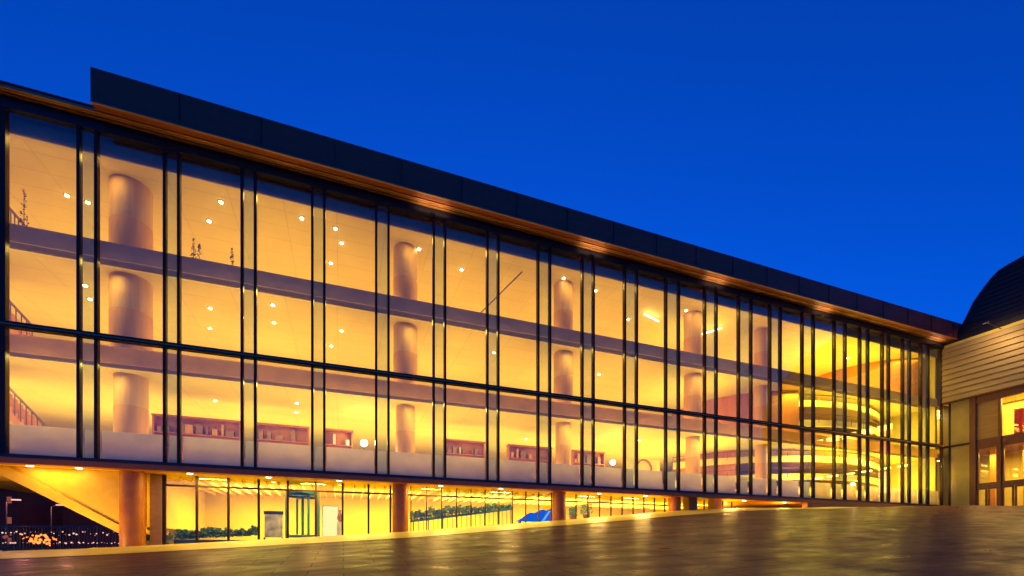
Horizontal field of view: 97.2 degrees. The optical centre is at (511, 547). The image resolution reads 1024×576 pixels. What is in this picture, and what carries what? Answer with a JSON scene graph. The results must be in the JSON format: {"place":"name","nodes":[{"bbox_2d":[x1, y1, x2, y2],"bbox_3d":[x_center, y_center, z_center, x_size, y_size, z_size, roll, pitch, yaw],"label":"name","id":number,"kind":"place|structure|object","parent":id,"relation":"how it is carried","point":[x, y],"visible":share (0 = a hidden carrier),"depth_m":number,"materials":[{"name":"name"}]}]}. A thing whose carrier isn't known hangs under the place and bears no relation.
{"place":"outdoors","nodes":[
{"label":"outdoors","id":0,"kind":"place"},
{"bbox_2d":[0,506,888,558],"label":"pavement","id":1,"kind":"structure","parent":0,"point":[138,549],"depth_m":20.15,"materials":[{"name":"beige concrete"}]},
{"bbox_2d":[146,533,172,545],"bbox_3d":[-18.595,-0.364,23.479,1.506,0.950,0.708,0,0,-20],"label":"clipped hedge","id":2,"kind":"object","parent":1,"relation":"on","point":[169,536],"visible":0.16,"depth_m":23.44,"materials":[{"name":"green plant"}]},
{"bbox_2d":[174,525,260,543],"bbox_3d":[-14.800,-0.597,22.761,3.694,1.180,0.710,0,0,-20],"label":"clipped hedge","id":3,"kind":"object","parent":1,"relation":"on","point":[210,532],"visible":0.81,"depth_m":22.46,"materials":[{"name":"green plant"}]},
{"bbox_2d":[263,511,282,538],"bbox_3d":[-12.352,-1.154,23.386,0.900,1.520,0.260,0,0,-20],"label":"notice board","id":4,"kind":"object","parent":1,"relation":"on","point":[273,524],"visible":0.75,"depth_m":23.36,"materials":[{"name":"white paint"}]},
{"bbox_2d":[285,491,319,537],"bbox_3d":[-11.183,-1.735,24.111,1.720,2.500,1.720,0,0,-20],"label":"revolving door","id":5,"kind":"structure","parent":1,"relation":"on","point":[302,496],"depth_m":23.83,"materials":[{"name":"teal paint"}]},
{"bbox_2d":[322,505,338,535],"bbox_3d":[-9.961,-1.453,24.755,0.840,1.750,0.150,0,0,-20],"label":"light box","id":6,"kind":"object","parent":1,"relation":"on","point":[329,519],"visible":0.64,"depth_m":24.67,"materials":[{"name":"white plastic"}]},
{"bbox_2d":[337,510,341,534],"bbox_3d":[-9.368,-1.336,24.576,0.300,1.450,0.295,0,0,20],"label":"orange vase","id":7,"kind":"object","parent":1,"relation":"on","point":[339,525],"visible":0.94,"depth_m":24.47,"materials":[{"name":"ceramic"}]},
{"bbox_2d":[409,502,511,530],"bbox_3d":[-3.030,-1.858,27.799,6.491,2.096,0.823,0,0,-20],"label":"raised planter","id":8,"kind":"object","parent":1,"relation":"on","point":[436,515],"visible":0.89,"depth_m":27.41,"materials":[{"name":"teal paint"}]},
{"bbox_2d":[517,509,550,522],"bbox_3d":[1.400,-2.041,29.329,2.431,1.050,0.430,0,0,-20],"label":"light sculpture","id":9,"kind":"object","parent":1,"relation":"on","point":[544,515],"visible":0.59,"depth_m":29.26,"materials":[{"name":"blue"}]},
{"bbox_2d":[567,507,577,518],"bbox_3d":[4.104,-2.332,30.354,0.737,0.902,0.748,0,0,-20],"label":"potted shrub","id":10,"kind":"object","parent":1,"relation":"on","point":[571,510],"visible":0.8,"depth_m":30.17,"materials":[{"name":"teal plant"}]},
{"bbox_2d":[580,504,592,517],"bbox_3d":[5.064,-2.505,30.715,0.893,1.052,0.931,0,0,-20],"label":"potted shrub","id":11,"kind":"object","parent":1,"relation":"on","point":[584,506],"visible":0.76,"depth_m":30.57,"materials":[{"name":"teal plant"}]},
{"bbox_2d":[0,505,1023,575],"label":"plaza","id":12,"kind":"structure","parent":0,"point":[972,540],"depth_m":13.33,"materials":[{"name":"stone"}]},
{"bbox_2d":[0,529,12,547],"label":"festoon lights","id":13,"kind":"object","parent":12,"relation":"on","point":[5,536],"visible":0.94,"depth_m":38.97,"materials":[{"name":"black paint"}]},
{"bbox_2d":[18,531,57,547],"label":"festoon lights","id":14,"kind":"object","parent":12,"relation":"on","point":[36,536],"visible":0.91,"depth_m":34.98,"materials":[{"name":"black paint"}]},
{"bbox_2d":[28,537,51,547],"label":"festoon lights","id":15,"kind":"object","parent":12,"relation":"on","point":[35,541],"visible":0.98,"depth_m":34.47,"materials":[{"name":"black paint"}]},
{"bbox_2d":[1,531,108,535],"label":"festoon lights","id":16,"kind":"object","parent":12,"relation":"on","point":[54,533],"visible":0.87,"depth_m":36.98,"materials":[{"name":"black paint"}]},
{"bbox_2d":[0,526,118,549],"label":"guard railing","id":17,"kind":"object","parent":12,"relation":"on","point":[59,535],"visible":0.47,"depth_m":41.98,"materials":[{"name":"metal"}]},
{"bbox_2d":[5,542,118,543],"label":"festoon lights","id":18,"kind":"object","parent":12,"relation":"on","point":[58,543],"visible":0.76,"depth_m":35.98,"materials":[{"name":"black paint"}]},
{"bbox_2d":[0,67,961,550],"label":"glass building","id":19,"kind":"structure","parent":12,"relation":"on","point":[404,317],"depth_m":25.23,"materials":[{"name":"glass"}]},
{"bbox_2d":[18,189,28,225],"bbox_3d":[-21.052,-14.350,19.464,0.440,2.300,0.440,0,0,-20],"label":"potted plant","id":20,"kind":"object","parent":19,"relation":"on","point":[23,219],"visible":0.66,"depth_m":19.46,"materials":[{"name":"green plant"}]},
{"bbox_2d":[190,238,195,257],"bbox_3d":[-15.321,-14.050,21.712,0.440,1.700,0.440,0,0,-20],"label":"potted plant","id":21,"kind":"object","parent":19,"relation":"on","point":[193,248],"visible":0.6,"depth_m":21.70,"materials":[{"name":"green plant"}]},
{"bbox_2d":[151,413,239,458],"bbox_3d":[-16.896,-5.500,24.353,4.081,3.000,0.510,0,0,-20],"label":"shelf unit","id":22,"kind":"object","parent":19,"relation":"on","point":[211,428],"visible":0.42,"depth_m":24.33,"materials":[{"name":"brown wood"}]},
{"bbox_2d":[230,248,234,263],"bbox_3d":[-13.982,-14.087,22.532,0.440,1.774,0.440,0,0,-20],"label":"potted plant","id":23,"kind":"object","parent":19,"relation":"on","point":[231,256],"visible":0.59,"depth_m":22.51,"materials":[{"name":"green plant"}]},
{"bbox_2d":[257,422,309,462],"bbox_3d":[-13.101,-5.500,25.770,2.823,3.000,0.510,0,0,-20],"label":"shelf unit","id":24,"kind":"object","parent":19,"relation":"on","point":[281,433],"visible":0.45,"depth_m":25.80,"materials":[{"name":"brown wood"}]},
{"bbox_2d":[326,428,352,448],"bbox_3d":[-10.305,-5.500,26.814,1.645,3.000,0.510,0,0,-20],"label":"shelf unit","id":25,"kind":"object","parent":19,"relation":"on","point":[338,438],"visible":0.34,"depth_m":26.86,"materials":[{"name":"brown wood"}]},
{"bbox_2d":[360,440,367,449],"bbox_3d":[-8.671,-5.175,26.437,0.440,2.350,0.440,0,0,-20],"label":"globe lamp","id":26,"kind":"object","parent":19,"relation":"on","point":[364,443],"visible":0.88,"depth_m":26.32,"materials":[{"name":"white glass"}]},
{"bbox_2d":[432,382,432,476],"bbox_3d":[-5.273,-6.300,23.650,2.216,5.060,0.024,0,0,-20],"label":"window pane","id":27,"kind":"structure","parent":19,"relation":"in","point":[432,382],"depth_m":24.04,"materials":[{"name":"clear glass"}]},
{"bbox_2d":[432,219,432,376],"bbox_3d":[-5.273,-13.300,23.650,2.216,8.500,0.024,0,0,-20],"label":"window pane","id":28,"kind":"structure","parent":19,"relation":"in","point":[432,219],"depth_m":24.04,"materials":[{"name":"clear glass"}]},
{"bbox_2d":[446,438,484,457],"bbox_3d":[-3.122,-5.500,29.497,2.727,3.000,0.510,0,0,-20],"label":"shelf unit","id":29,"kind":"object","parent":19,"relation":"on","point":[464,448],"visible":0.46,"depth_m":29.54,"materials":[{"name":"brown wood"}]},
{"bbox_2d":[506,444,552,479],"bbox_3d":[1.209,-5.500,31.115,3.267,3.000,0.510,0,0,-20],"label":"shelf unit","id":30,"kind":"object","parent":19,"relation":"on","point":[515,452],"visible":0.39,"depth_m":31.02,"materials":[{"name":"brown wood"}]},
{"bbox_2d":[571,449,604,482],"bbox_3d":[5.469,-5.500,32.706,2.687,3.000,0.510,0,0,-20],"label":"shelf unit","id":31,"kind":"object","parent":19,"relation":"on","point":[599,458],"visible":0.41,"depth_m":32.68,"materials":[{"name":"brown wood"}]},
{"bbox_2d":[626,458,659,484],"bbox_3d":[9.924,-5.375,34.450,3.000,2.750,0.600,0,0,-20],"label":"display cabinet","id":32,"kind":"object","parent":19,"relation":"on","point":[647,464],"visible":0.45,"depth_m":34.26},
{"bbox_2d":[936,256,1023,505],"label":"entrance building","id":33,"kind":"structure","parent":12,"relation":"on","point":[983,375],"depth_m":37.58,"materials":[{"name":"brown metal"}]},
{"bbox_2d":[977,488,987,505],"bbox_3d":[38.883,-3.995,37.339,0.140,1.890,0.648,0,0,-20],"label":"door","id":34,"kind":"structure","parent":33,"relation":"in","point":[986,489],"depth_m":37.12,"materials":[{"name":"brown wood"}]},
{"bbox_2d":[976,445,997,484],"bbox_3d":[39.045,-6.800,37.033,0.130,3.096,1.356,0,0,-20],"label":"window frame","id":35,"kind":"structure","parent":33,"relation":"in","point":[977,449],"depth_m":37.52,"materials":[{"name":"brown wood"}]},
{"bbox_2d":[988,487,997,505],"bbox_3d":[39.124,-3.995,36.695,0.140,1.890,0.648,0,0,-20],"label":"door","id":36,"kind":"structure","parent":33,"relation":"in","point":[996,488],"depth_m":36.66,"materials":[{"name":"brown wood"}]},
{"bbox_2d":[1002,485,1013,505],"bbox_3d":[39.430,-3.995,35.876,0.140,1.890,0.693,0,0,-20],"label":"door","id":37,"kind":"structure","parent":33,"relation":"in","point":[1012,486],"depth_m":35.92,"materials":[{"name":"brown wood"}]},
{"bbox_2d":[1002,441,1023,481],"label":"window frame","id":38,"kind":"structure","parent":33,"relation":"in","point":[1003,445],"depth_m":36.09,"materials":[{"name":"brown wood"}]},
{"bbox_2d":[1012,407,1023,433],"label":"hanging banner","id":39,"kind":"object","parent":33,"relation":"hanging from","point":[1018,420],"visible":0.81,"depth_m":36.09,"materials":[{"name":"red fabric"}]},
{"bbox_2d":[1015,484,1023,505],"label":"door","id":40,"kind":"structure","parent":33,"relation":"in","point":[1016,486],"depth_m":35.41,"materials":[{"name":"brown wood"}]},
{"bbox_2d":[0,0,1023,323],"label":"sky","id":41,"kind":"structure","parent":0,"point":[871,148],"materials":[{"name":"blue"}]},
{"bbox_3d":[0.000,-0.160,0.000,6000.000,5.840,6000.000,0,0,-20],"label":"ground","id":42,"kind":"structure","parent":0,"visible":0},
{"bbox_2d":[6,499,20,547],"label":"street lamp","id":43,"kind":"object","parent":42,"relation":"on","point":[6,515],"visible":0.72,"depth_m":49.97,"materials":[{"name":"grey metal"}]},
{"bbox_2d":[0,488,61,548],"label":"dark house","id":44,"kind":"structure","parent":42,"relation":"on","point":[28,509],"depth_m":71.43,"materials":[{"name":"black"}]},
{"bbox_2d":[7,517,11,523],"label":"window","id":45,"kind":"structure","parent":44,"relation":"in","point":[9,519],"depth_m":69.95,"materials":[{"name":"orange glass"}]},
{"bbox_2d":[50,504,62,547],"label":"street lamp","id":46,"kind":"object","parent":42,"relation":"on","point":[51,518],"visible":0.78,"depth_m":55.98,"materials":[{"name":"grey metal"}]},
{"bbox_2d":[62,506,117,547],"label":"dark house","id":47,"kind":"structure","parent":42,"relation":"on","point":[70,517],"depth_m":74.00,"materials":[{"name":"black"}]}
]}

